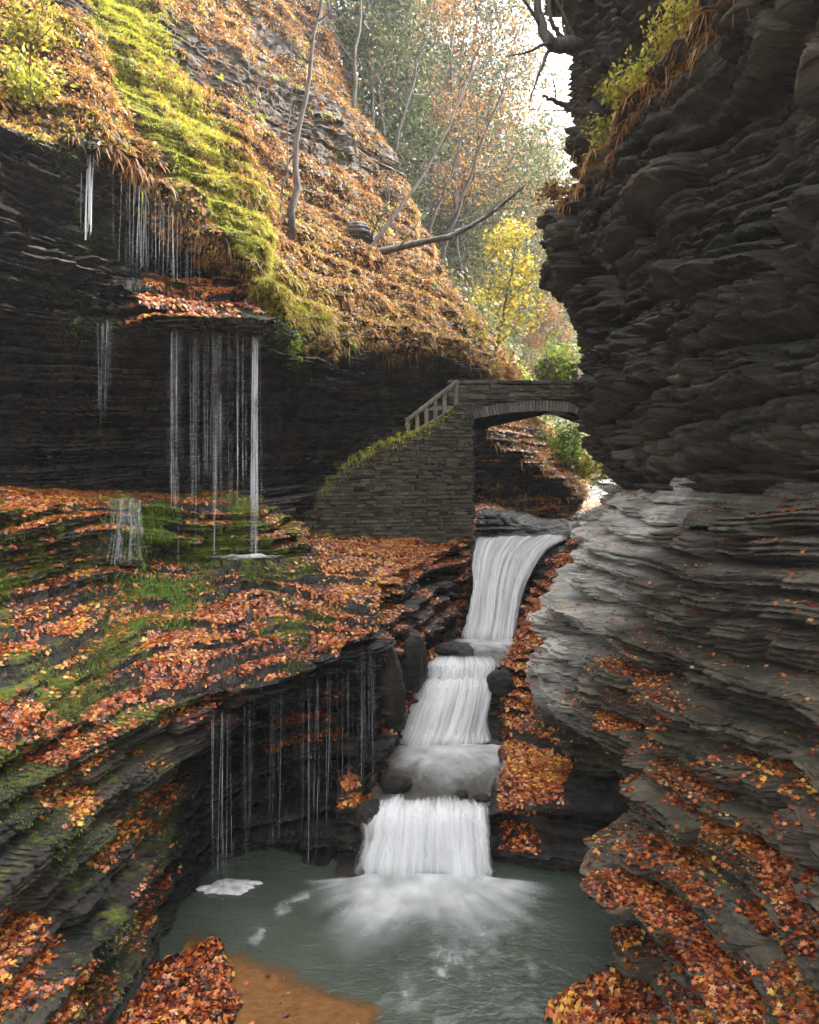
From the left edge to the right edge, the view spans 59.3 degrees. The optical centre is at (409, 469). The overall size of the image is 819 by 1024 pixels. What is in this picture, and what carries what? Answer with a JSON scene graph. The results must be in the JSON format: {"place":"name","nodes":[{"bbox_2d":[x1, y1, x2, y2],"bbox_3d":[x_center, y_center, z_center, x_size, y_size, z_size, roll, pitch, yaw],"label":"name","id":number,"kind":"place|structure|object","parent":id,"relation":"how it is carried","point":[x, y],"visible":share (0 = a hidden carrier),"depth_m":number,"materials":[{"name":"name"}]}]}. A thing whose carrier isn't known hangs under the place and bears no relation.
{"place":"outdoors","nodes":[
{"label":"outdoors","id":0,"kind":"place"},
{"bbox_2d":[117,945,238,1023],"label":"leaf bar","id":1,"kind":"object","parent":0,"point":[200,996],"visible":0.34,"depth_m":9.39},
{"bbox_2d":[114,936,664,1023],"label":"fallen leaves","id":2,"kind":"object","parent":1,"relation":"on","point":[595,1010],"visible":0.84,"depth_m":9.27,"materials":[{"name":"orange plant"}]},
{"bbox_2d":[0,536,473,1023],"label":"ledge face","id":3,"kind":"object","parent":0,"point":[285,797],"visible":0.73,"depth_m":11.72},
{"bbox_2d":[0,488,452,741],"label":"leafy ledge","id":4,"kind":"object","parent":3,"relation":"on","point":[19,667],"visible":0.53,"depth_m":13.67,"materials":[{"name":"plant"}]},
{"bbox_2d":[56,497,250,657],"bbox_3d":[-4.843,1.970,14.294,3.639,2.745,3.934,0,0,0],"label":"bright moss","id":5,"kind":"object","parent":4,"relation":"on","point":[163,590],"visible":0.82,"depth_m":14.41,"materials":[{"name":"green plant"}]},
{"bbox_2d":[0,485,456,742],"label":"ledge leaves","id":6,"kind":"object","parent":4,"relation":"on","point":[24,720],"visible":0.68,"depth_m":13.63,"materials":[{"name":"orange plant"}]},
{"bbox_2d":[246,553,263,556],"bbox_3d":[-3.566,1.869,15.550,2.442,0.053,1.323,0,0,0],"label":"foam","id":7,"kind":"object","parent":4,"relation":"on","point":[254,555],"visible":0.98,"depth_m":15.79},
{"bbox_2d":[375,647,406,731],"bbox_3d":[-0.458,4.434,14.922,0.829,1.980,0.832,0,0,0],"label":"boulder","id":8,"kind":"object","parent":3,"relation":"on","point":[391,678],"visible":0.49,"depth_m":14.64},
{"bbox_2d":[0,125,489,520],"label":"cliff","id":9,"kind":"structure","parent":0,"point":[154,403],"depth_m":16.55,"materials":[{"name":"stone"}]},
{"bbox_2d":[85,157,93,224],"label":"waterfall","id":10,"kind":"structure","parent":9,"relation":"on","point":[90,184],"depth_m":14.91,"materials":[{"name":"liquid"}]},
{"bbox_2d":[126,273,272,325],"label":"rim leaves","id":11,"kind":"object","parent":9,"relation":"on","point":[195,305],"visible":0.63,"depth_m":16.62,"materials":[{"name":"orange plant"}]},
{"bbox_2d":[284,324,308,370],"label":"shrub","id":12,"kind":"object","parent":9,"relation":"on","point":[289,351],"visible":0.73,"depth_m":17.79,"materials":[{"name":"green plant"}]},
{"bbox_2d":[0,132,818,1023],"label":"moss","id":13,"kind":"object","parent":9,"relation":"on","point":[174,560],"visible":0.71,"depth_m":12.60,"materials":[{"name":"plant"}]},
{"bbox_2d":[181,940,376,1023],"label":"sand bar","id":14,"kind":"object","parent":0,"point":[307,1004],"visible":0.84,"depth_m":9.44,"materials":[{"name":"sand"}]},
{"bbox_2d":[239,968,358,1023],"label":"stray leaves","id":15,"kind":"object","parent":14,"relation":"on","point":[286,1015],"visible":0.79,"depth_m":9.59,"materials":[{"name":"orange plant"}]},
{"bbox_2d":[0,0,608,480],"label":"hillside","id":16,"kind":"structure","parent":0,"point":[318,130],"depth_m":22.54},
{"bbox_2d":[0,0,76,55],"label":"shrub","id":17,"kind":"object","parent":16,"relation":"on","point":[44,31],"visible":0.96,"depth_m":15.41,"materials":[{"name":"yellow plant"}]},
{"bbox_2d":[0,31,77,111],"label":"shrub","id":18,"kind":"object","parent":16,"relation":"on","point":[22,78],"visible":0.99,"depth_m":14.48,"materials":[{"name":"yellow plant"}]},
{"bbox_2d":[0,0,340,359],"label":"yellow grass","id":19,"kind":"structure","parent":16,"relation":"on","point":[107,10],"depth_m":19.08,"materials":[{"name":"plant"}]},
{"bbox_2d":[89,1,262,276],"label":"slab moss","id":20,"kind":"object","parent":16,"relation":"on","point":[175,139],"visible":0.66,"depth_m":17.75,"materials":[{"name":"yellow plant"}]},
{"bbox_2d":[0,0,507,379],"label":"dry ferns","id":21,"kind":"object","parent":16,"relation":"on","point":[149,154],"visible":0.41,"depth_m":22.38,"materials":[{"name":"plant"}]},
{"bbox_2d":[0,0,510,380],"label":"tall ferns","id":22,"kind":"object","parent":16,"relation":"on","point":[193,103],"visible":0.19,"depth_m":21.44,"materials":[{"name":"orange plant"}]},
{"bbox_2d":[22,131,491,374],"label":"hanging grass","id":23,"kind":"structure","parent":16,"relation":"on","point":[138,172],"depth_m":15.87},
{"bbox_2d":[268,38,300,221],"bbox_3d":[-3.805,-10.043,21.638,0.908,6.916,2.009,0,0,10],"label":"bare tree","id":24,"kind":"object","parent":16,"relation":"on","point":[281,201],"visible":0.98,"depth_m":21.74,"materials":[{"name":"grey plant"}]},
{"bbox_2d":[258,0,337,243],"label":"bare tree","id":25,"kind":"object","parent":16,"relation":"on","point":[291,209],"visible":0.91,"depth_m":21.53,"materials":[{"name":"grey plant"}]},
{"bbox_2d":[325,0,332,23],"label":"bare tree","id":26,"kind":"object","parent":16,"relation":"on","point":[328,7],"visible":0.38,"depth_m":33.89,"materials":[{"name":"plant"}]},
{"bbox_2d":[318,0,364,24],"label":"bare tree","id":27,"kind":"object","parent":16,"relation":"on","point":[322,10],"visible":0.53,"depth_m":31.63,"materials":[{"name":"grey plant"}]},
{"bbox_2d":[311,0,402,108],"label":"bare tree","id":28,"kind":"object","parent":16,"relation":"on","point":[354,97],"visible":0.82,"depth_m":31.10,"materials":[{"name":"grey plant"}]},
{"bbox_2d":[344,221,370,244],"bbox_3d":[-1.880,-8.276,25.369,1.125,0.904,1.123,0,0,0],"label":"boulder","id":29,"kind":"object","parent":16,"relation":"on","point":[359,230],"visible":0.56,"depth_m":24.96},
{"bbox_2d":[317,0,400,75],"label":"bare tree","id":30,"kind":"object","parent":16,"relation":"on","point":[372,5],"visible":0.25,"depth_m":34.72,"materials":[{"name":"grey plant"}]},
{"bbox_2d":[336,0,421,129],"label":"bare tree","id":31,"kind":"object","parent":16,"relation":"on","point":[372,106],"visible":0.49,"depth_m":34.32,"materials":[{"name":"grey plant"}]},
{"bbox_2d":[361,175,417,246],"bbox_3d":[-0.739,-9.135,25.180,1.885,2.689,1.658,0,0,-13],"label":"bare tree","id":32,"kind":"object","parent":16,"relation":"on","point":[377,224],"visible":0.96,"depth_m":25.39,"materials":[{"name":"grey plant"}]},
{"bbox_2d":[344,0,437,179],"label":"hemlock","id":33,"kind":"object","parent":16,"relation":"on","point":[365,107],"visible":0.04,"depth_m":43.57,"materials":[{"name":"green plant"}]},
{"bbox_2d":[322,0,466,174],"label":"hemlock","id":34,"kind":"object","parent":16,"relation":"on","point":[414,132],"visible":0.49,"depth_m":35.15,"materials":[{"name":"green plant"}]},
{"bbox_2d":[330,0,469,103],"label":"hemlock","id":35,"kind":"object","parent":16,"relation":"on","point":[392,33],"visible":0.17,"depth_m":36.64,"materials":[{"name":"green plant"}]},
{"bbox_2d":[359,0,450,156],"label":"bare tree","id":36,"kind":"object","parent":16,"relation":"on","point":[395,148],"visible":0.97,"depth_m":32.53,"materials":[{"name":"grey plant"}]},
{"bbox_2d":[360,36,456,231],"bbox_3d":[-0.979,-18.121,39.677,7.017,10.501,6.386,0,0,43],"label":"hemlock","id":37,"kind":"object","parent":16,"relation":"on","point":[402,161],"visible":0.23,"depth_m":39.33,"materials":[{"name":"green plant"}]},
{"bbox_2d":[358,4,471,179],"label":"bare tree","id":38,"kind":"object","parent":16,"relation":"on","point":[425,91],"visible":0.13,"depth_m":42.07,"materials":[{"name":"grey plant"}]},
{"bbox_2d":[356,9,488,278],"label":"hemlock","id":39,"kind":"object","parent":16,"relation":"on","point":[429,111],"visible":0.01,"depth_m":56.31,"materials":[{"name":"green plant"}]},
{"bbox_2d":[369,59,490,248],"bbox_3d":[0.923,-12.273,27.395,6.202,9.025,1.422,0,0,-30],"label":"bare tree","id":40,"kind":"object","parent":16,"relation":"on","point":[385,227],"visible":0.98,"depth_m":26.93,"materials":[{"name":"grey plant"}]},
{"bbox_2d":[405,114,489,295],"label":"hemlock","id":41,"kind":"object","parent":16,"relation":"on","point":[439,231],"visible":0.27,"depth_m":47.12,"materials":[{"name":"green plant"}]},
{"bbox_2d":[377,183,529,254],"bbox_3d":[1.433,-9.256,26.323,6.253,3.550,1.843,0,0,-15],"label":"fallen branch","id":42,"kind":"object","parent":16,"relation":"on","point":[403,245],"visible":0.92,"depth_m":26.25,"materials":[{"name":"wood"}]},
{"bbox_2d":[366,0,548,226],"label":"autumn tree","id":43,"kind":"object","parent":16,"relation":"on","point":[462,162],"visible":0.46,"depth_m":42.88,"materials":[{"name":"orange plant"}]},
{"bbox_2d":[401,35,517,234],"bbox_3d":[2.412,-15.974,35.576,5.749,10.324,5.021,0,0,0],"label":"bare tree","id":44,"kind":"object","parent":16,"relation":"on","point":[442,196],"visible":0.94,"depth_m":35.30,"materials":[{"name":"grey plant"}]},
{"bbox_2d":[363,0,555,254],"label":"autumn tree","id":45,"kind":"object","parent":16,"relation":"on","point":[469,209],"visible":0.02,"depth_m":63.63,"materials":[{"name":"orange plant"}]},
{"bbox_2d":[416,44,528,283],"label":"autumn tree","id":46,"kind":"object","parent":16,"relation":"on","point":[468,157],"visible":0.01,"depth_m":59.27,"materials":[{"name":"orange plant"}]},
{"bbox_2d":[375,0,571,332],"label":"autumn tree","id":47,"kind":"object","parent":16,"relation":"on","point":[539,52],"visible":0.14,"depth_m":52.65,"materials":[{"name":"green plant"}]},
{"bbox_2d":[384,0,562,291],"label":"bare tree","id":48,"kind":"object","parent":16,"relation":"on","point":[455,206],"visible":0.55,"depth_m":45.65,"materials":[{"name":"grey plant"}]},
{"bbox_2d":[386,0,574,329],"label":"autumn tree","id":49,"kind":"object","parent":16,"relation":"on","point":[480,86],"visible":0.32,"depth_m":47.95,"materials":[{"name":"green plant"}]},
{"bbox_2d":[347,60,613,486],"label":"undergrowth","id":50,"kind":"object","parent":16,"relation":"on","point":[488,316],"visible":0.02,"depth_m":42.98,"materials":[{"name":"orange plant"}]},
{"bbox_2d":[440,179,520,308],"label":"autumn tree","id":51,"kind":"object","parent":16,"relation":"on","point":[485,277],"visible":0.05,"depth_m":61.30,"materials":[{"name":"yellow plant"}]},
{"bbox_2d":[385,0,578,348],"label":"autumn tree","id":52,"kind":"object","parent":16,"relation":"on","point":[531,111],"visible":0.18,"depth_m":59.42,"materials":[{"name":"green plant"}]},
{"bbox_2d":[422,22,542,264],"bbox_3d":[3.231,-16.081,36.057,7.382,12.629,7.018,0,0,0],"label":"bare tree","id":53,"kind":"object","parent":16,"relation":"on","point":[449,230],"visible":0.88,"depth_m":35.88,"materials":[{"name":"grey plant"}]},
{"bbox_2d":[424,75,565,318],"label":"autumn tree","id":54,"kind":"object","parent":16,"relation":"on","point":[490,194],"visible":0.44,"depth_m":49.58,"materials":[{"name":"orange plant"}]},
{"bbox_2d":[485,343,508,379],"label":"shrub","id":55,"kind":"object","parent":16,"relation":"on","point":[495,367],"visible":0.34,"depth_m":27.97,"materials":[{"name":"orange plant"}]},
{"bbox_2d":[461,205,562,357],"bbox_3d":[3.708,-7.942,31.286,6.250,8.119,6.474,0,0,0],"label":"yellow tree","id":56,"kind":"object","parent":16,"relation":"on","point":[509,236],"visible":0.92,"depth_m":31.82,"materials":[{"name":"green plant"}]},
{"bbox_2d":[497,347,527,379],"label":"shrub","id":57,"kind":"object","parent":16,"relation":"on","point":[509,372],"visible":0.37,"depth_m":32.17,"materials":[{"name":"orange plant"}]},
{"bbox_2d":[478,230,550,372],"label":"autumn tree","id":58,"kind":"object","parent":16,"relation":"on","point":[530,356],"visible":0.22,"depth_m":56.08,"materials":[{"name":"yellow plant"}]},
{"bbox_2d":[464,21,580,377],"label":"hemlock","id":59,"kind":"object","parent":16,"relation":"on","point":[542,81],"visible":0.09,"depth_m":67.35,"materials":[{"name":"green plant"}]},
{"bbox_2d":[469,118,579,374],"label":"hemlock","id":60,"kind":"object","parent":16,"relation":"on","point":[533,226],"visible":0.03,"depth_m":69.21,"materials":[{"name":"green plant"}]},
{"bbox_2d":[478,127,579,375],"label":"autumn tree","id":61,"kind":"object","parent":16,"relation":"on","point":[560,164],"visible":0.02,"depth_m":83.98,"materials":[{"name":"orange plant"}]},
{"bbox_2d":[509,175,583,376],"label":"autumn tree","id":62,"kind":"object","parent":16,"relation":"on","point":[571,331],"visible":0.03,"depth_m":71.77,"materials":[{"name":"orange plant"}]},
{"bbox_2d":[514,330,580,423],"bbox_3d":[6.862,-4.494,37.039,5.096,5.199,3.240,0,0,37],"label":"shrub","id":63,"kind":"object","parent":16,"relation":"on","point":[562,374],"visible":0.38,"depth_m":36.18,"materials":[{"name":"green plant"}]},
{"bbox_2d":[516,290,579,415],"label":"autumn tree","id":64,"kind":"object","parent":16,"relation":"on","point":[552,312],"visible":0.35,"depth_m":65.47,"materials":[{"name":"orange plant"}]},
{"bbox_2d":[534,356,579,379],"bbox_3d":[7.603,-4.909,36.976,2.299,1.989,1.837,0,0,0],"label":"boulder","id":65,"kind":"object","parent":16,"relation":"on","point":[550,370],"visible":0.35,"depth_m":36.30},
{"bbox_2d":[532,301,582,378],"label":"autumn tree","id":66,"kind":"object","parent":16,"relation":"on","point":[562,333],"visible":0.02,"depth_m":83.70,"materials":[{"name":"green plant"}]},
{"bbox_2d":[154,846,626,1023],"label":"pool water","id":67,"kind":"structure","parent":0,"point":[535,948],"depth_m":10.73,"materials":[{"name":"liquid"}]},
{"bbox_2d":[196,878,262,894],"bbox_3d":[-3.052,6.979,12.073,1.165,0.078,0.463,0,0,0],"label":"foam patch","id":68,"kind":"object","parent":67,"relation":"on","point":[228,886],"visible":1,"depth_m":12.01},
{"bbox_2d":[364,797,490,878],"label":"waterfall","id":69,"kind":"structure","parent":67,"relation":"on","point":[454,838],"depth_m":12.53,"materials":[{"name":"liquid"}]},
{"bbox_2d":[333,873,526,922],"bbox_3d":[0.234,6.967,11.200,4.727,0.052,2.401,0,0,0],"label":"foam","id":70,"kind":"object","parent":67,"relation":"on","point":[378,897],"visible":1,"depth_m":11.92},
{"bbox_2d":[370,737,502,805],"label":"stream water","id":71,"kind":"structure","parent":0,"point":[433,782],"depth_m":14.05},
{"bbox_2d":[389,744,502,765],"bbox_3d":[0.874,5.960,14.327,4.592,0.049,2.810,0,0,0],"label":"foam","id":72,"kind":"object","parent":71,"relation":"on","point":[433,754],"visible":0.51,"depth_m":15.24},
{"bbox_2d":[334,0,576,248],"label":"sky","id":73,"kind":"structure","parent":0,"point":[561,63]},
{"bbox_2d":[427,636,512,666],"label":"stream water","id":74,"kind":"structure","parent":0,"point":[495,654],"depth_m":18.50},
{"bbox_2d":[459,638,512,648],"bbox_3d":[2.162,4.638,18.892,3.507,0.036,1.862,0,0,0],"label":"foam","id":75,"kind":"object","parent":74,"relation":"on","point":[480,644],"visible":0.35,"depth_m":19.43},
{"bbox_2d":[334,482,628,876],"bbox_3d":[8.721,2.686,39.244,17.648,9.630,56.793,0,0,29],"label":"stream bed","id":76,"kind":"object","parent":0,"point":[590,807],"visible":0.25,"depth_m":13.42,"materials":[{"name":"stone"}]},
{"bbox_2d":[355,798,379,852],"bbox_3d":[-0.721,6.394,12.932,0.516,0.950,0.573,0,0,0],"label":"boulder","id":77,"kind":"object","parent":76,"relation":"on","point":[366,810],"visible":0.59,"depth_m":12.74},
{"bbox_2d":[301,403,475,549],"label":"stone wall","id":78,"kind":"structure","parent":76,"relation":"on","point":[424,486],"depth_m":21.98,"materials":[{"name":"stone"}]},
{"bbox_2d":[307,407,455,511],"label":"wall plants","id":79,"kind":"object","parent":78,"relation":"on","point":[399,438],"depth_m":21.73,"materials":[{"name":"green plant"}]},
{"bbox_2d":[405,380,458,435],"bbox_3d":[0.708,-1.899,22.545,1.754,1.903,0.155,0,0,-14],"label":"railing","id":80,"kind":"object","parent":78,"relation":"on","point":[442,393],"visible":0.82,"depth_m":22.52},
{"bbox_2d":[445,380,580,429],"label":"stone bridge","id":81,"kind":"structure","parent":78,"relation":"on","point":[498,402],"depth_m":23.98,"materials":[{"name":"stone"}]},
{"bbox_2d":[380,770,412,793],"bbox_3d":[-0.252,5.896,13.623,0.637,0.335,0.660,0,0,0],"label":"boulder","id":82,"kind":"object","parent":76,"relation":"on","point":[396,782],"visible":1,"depth_m":13.39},
{"bbox_2d":[399,628,427,693],"bbox_3d":[0.003,4.411,16.617,0.871,1.467,1.092,0,0,0],"label":"boulder","id":83,"kind":"object","parent":76,"relation":"on","point":[413,660],"visible":0.61,"depth_m":16.17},
{"bbox_2d":[400,656,494,744],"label":"waterfall","id":84,"kind":"structure","parent":76,"relation":"on","point":[443,709],"depth_m":16.32,"materials":[{"name":"liquid"}]},
{"bbox_2d":[434,641,473,657],"bbox_3d":[1.089,4.633,18.379,1.104,0.496,0.905,0,0,0],"label":"boulder","id":85,"kind":"object","parent":76,"relation":"on","point":[457,649],"visible":0.66,"depth_m":18.07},
{"bbox_2d":[453,789,468,799],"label":"boulder","id":86,"kind":"object","parent":76,"relation":"on","point":[458,794],"visible":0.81,"depth_m":13.17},
{"bbox_2d":[336,497,600,858],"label":"bank leaves","id":87,"kind":"object","parent":76,"relation":"on","point":[532,795],"visible":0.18,"depth_m":14.64,"materials":[{"name":"orange plant"}]},
{"bbox_2d":[472,793,490,802],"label":"boulder","id":88,"kind":"object","parent":76,"relation":"on","point":[481,797],"visible":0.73,"depth_m":13.09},
{"bbox_2d":[486,668,515,697],"bbox_3d":[2.123,4.956,16.770,0.692,0.630,0.674,0,0,0],"label":"boulder","id":89,"kind":"object","parent":76,"relation":"on","point":[500,682],"visible":0.98,"depth_m":16.52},
{"bbox_2d":[462,534,561,639],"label":"waterfall","id":90,"kind":"structure","parent":76,"relation":"on","point":[499,577],"depth_m":21.05,"materials":[{"name":"liquid"}]},
{"bbox_2d":[348,479,615,641],"bbox_3d":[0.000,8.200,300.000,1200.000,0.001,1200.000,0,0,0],"label":"ground","id":91,"kind":"structure","parent":0,"point":[606,481],"depth_m":513.41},
{"bbox_2d":[428,220,582,374],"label":"wood","id":92,"kind":"object","parent":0,"point":[561,345],"visible":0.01,"depth_m":115.23,"materials":[{"name":"green plant"}]},
{"bbox_2d":[474,417,586,517],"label":"bank","id":93,"kind":"structure","parent":0,"point":[528,482],"depth_m":29.68,"materials":[{"name":"stone"}]},
{"bbox_2d":[478,416,590,519],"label":"fallen leaves","id":94,"kind":"object","parent":93,"relation":"on","point":[564,473],"visible":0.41,"depth_m":30.57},
{"bbox_2d":[535,417,587,475],"bbox_3d":[6.962,-1.121,33.197,2.474,3.125,3.191,0,0,-23],"label":"shrub","id":95,"kind":"object","parent":93,"relation":"on","point":[568,450],"visible":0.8,"depth_m":32.98,"materials":[{"name":"green plant"}]},
{"bbox_2d":[569,448,605,491],"bbox_3d":[8.346,-0.235,33.800,2.253,2.580,2.429,0,0,-43],"label":"shrub","id":96,"kind":"object","parent":93,"relation":"on","point":[585,474],"visible":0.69,"depth_m":33.75,"materials":[{"name":"green plant"}]},
{"bbox_2d":[484,507,592,539],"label":"stream water","id":97,"kind":"structure","parent":0,"point":[564,534],"depth_m":24.72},
{"bbox_2d":[546,966,657,1023],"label":"gravel bar","id":98,"kind":"object","parent":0,"point":[549,1020],"visible":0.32,"depth_m":9.26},
{"bbox_2d":[517,478,818,1023],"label":"cliff foot","id":99,"kind":"object","parent":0,"point":[749,707],"visible":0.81,"depth_m":10.06},
{"bbox_2d":[0,480,818,1023],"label":"fallen leaves","id":100,"kind":"object","parent":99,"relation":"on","point":[36,922],"visible":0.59,"depth_m":9.01,"materials":[{"name":"orange plant"}]},
{"bbox_2d":[535,0,818,493],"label":"cliff","id":101,"kind":"structure","parent":0,"point":[679,274],"depth_m":10.79,"materials":[{"name":"stone"}]},
{"bbox_2d":[505,0,583,106],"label":"bare tree","id":102,"kind":"object","parent":101,"relation":"on","point":[572,45],"visible":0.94,"depth_m":16.42,"materials":[{"name":"grey plant"}]},
{"bbox_2d":[532,0,563,36],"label":"bare tree","id":103,"kind":"object","parent":101,"relation":"on","point":[556,29],"visible":0.81,"depth_m":16.58,"materials":[{"name":"plant"}]},
{"bbox_2d":[536,174,572,205],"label":"shrub","id":104,"kind":"object","parent":101,"relation":"on","point":[554,191],"visible":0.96,"depth_m":15.07,"materials":[{"name":"brown plant"}]},
{"bbox_2d":[533,57,585,118],"bbox_3d":[3.585,-8.778,16.697,1.650,0.940,1.160,0,0,0],"label":"broken branch","id":105,"kind":"object","parent":101,"relation":"on","point":[575,110],"visible":0.88,"depth_m":16.87,"materials":[{"name":"brown plant"}]},
{"bbox_2d":[579,112,616,148],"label":"shrub","id":106,"kind":"object","parent":101,"relation":"on","point":[599,138],"visible":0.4,"depth_m":13.13,"materials":[{"name":"green plant"}]},
{"bbox_2d":[590,52,652,109],"bbox_3d":[3.647,-6.476,12.059,1.363,1.193,1.282,0,0,0],"label":"shrub","id":107,"kind":"object","parent":101,"relation":"on","point":[617,89],"visible":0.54,"depth_m":11.81,"materials":[{"name":"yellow plant"}]},
{"bbox_2d":[530,0,749,230],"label":"rim grass","id":108,"kind":"structure","parent":101,"relation":"on","point":[575,191],"depth_m":10.79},
{"bbox_2d":[612,27,670,89],"bbox_3d":[3.802,-6.342,11.390,1.147,0.988,0.966,0,0,11],"label":"shrub","id":109,"kind":"object","parent":101,"relation":"on","point":[637,68],"visible":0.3,"depth_m":11.26,"materials":[{"name":"yellow plant"}]},
{"bbox_2d":[639,0,700,62],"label":"shrub","id":110,"kind":"object","parent":101,"relation":"on","point":[677,9],"visible":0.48,"depth_m":10.57,"materials":[{"name":"yellow plant"}]}
]}

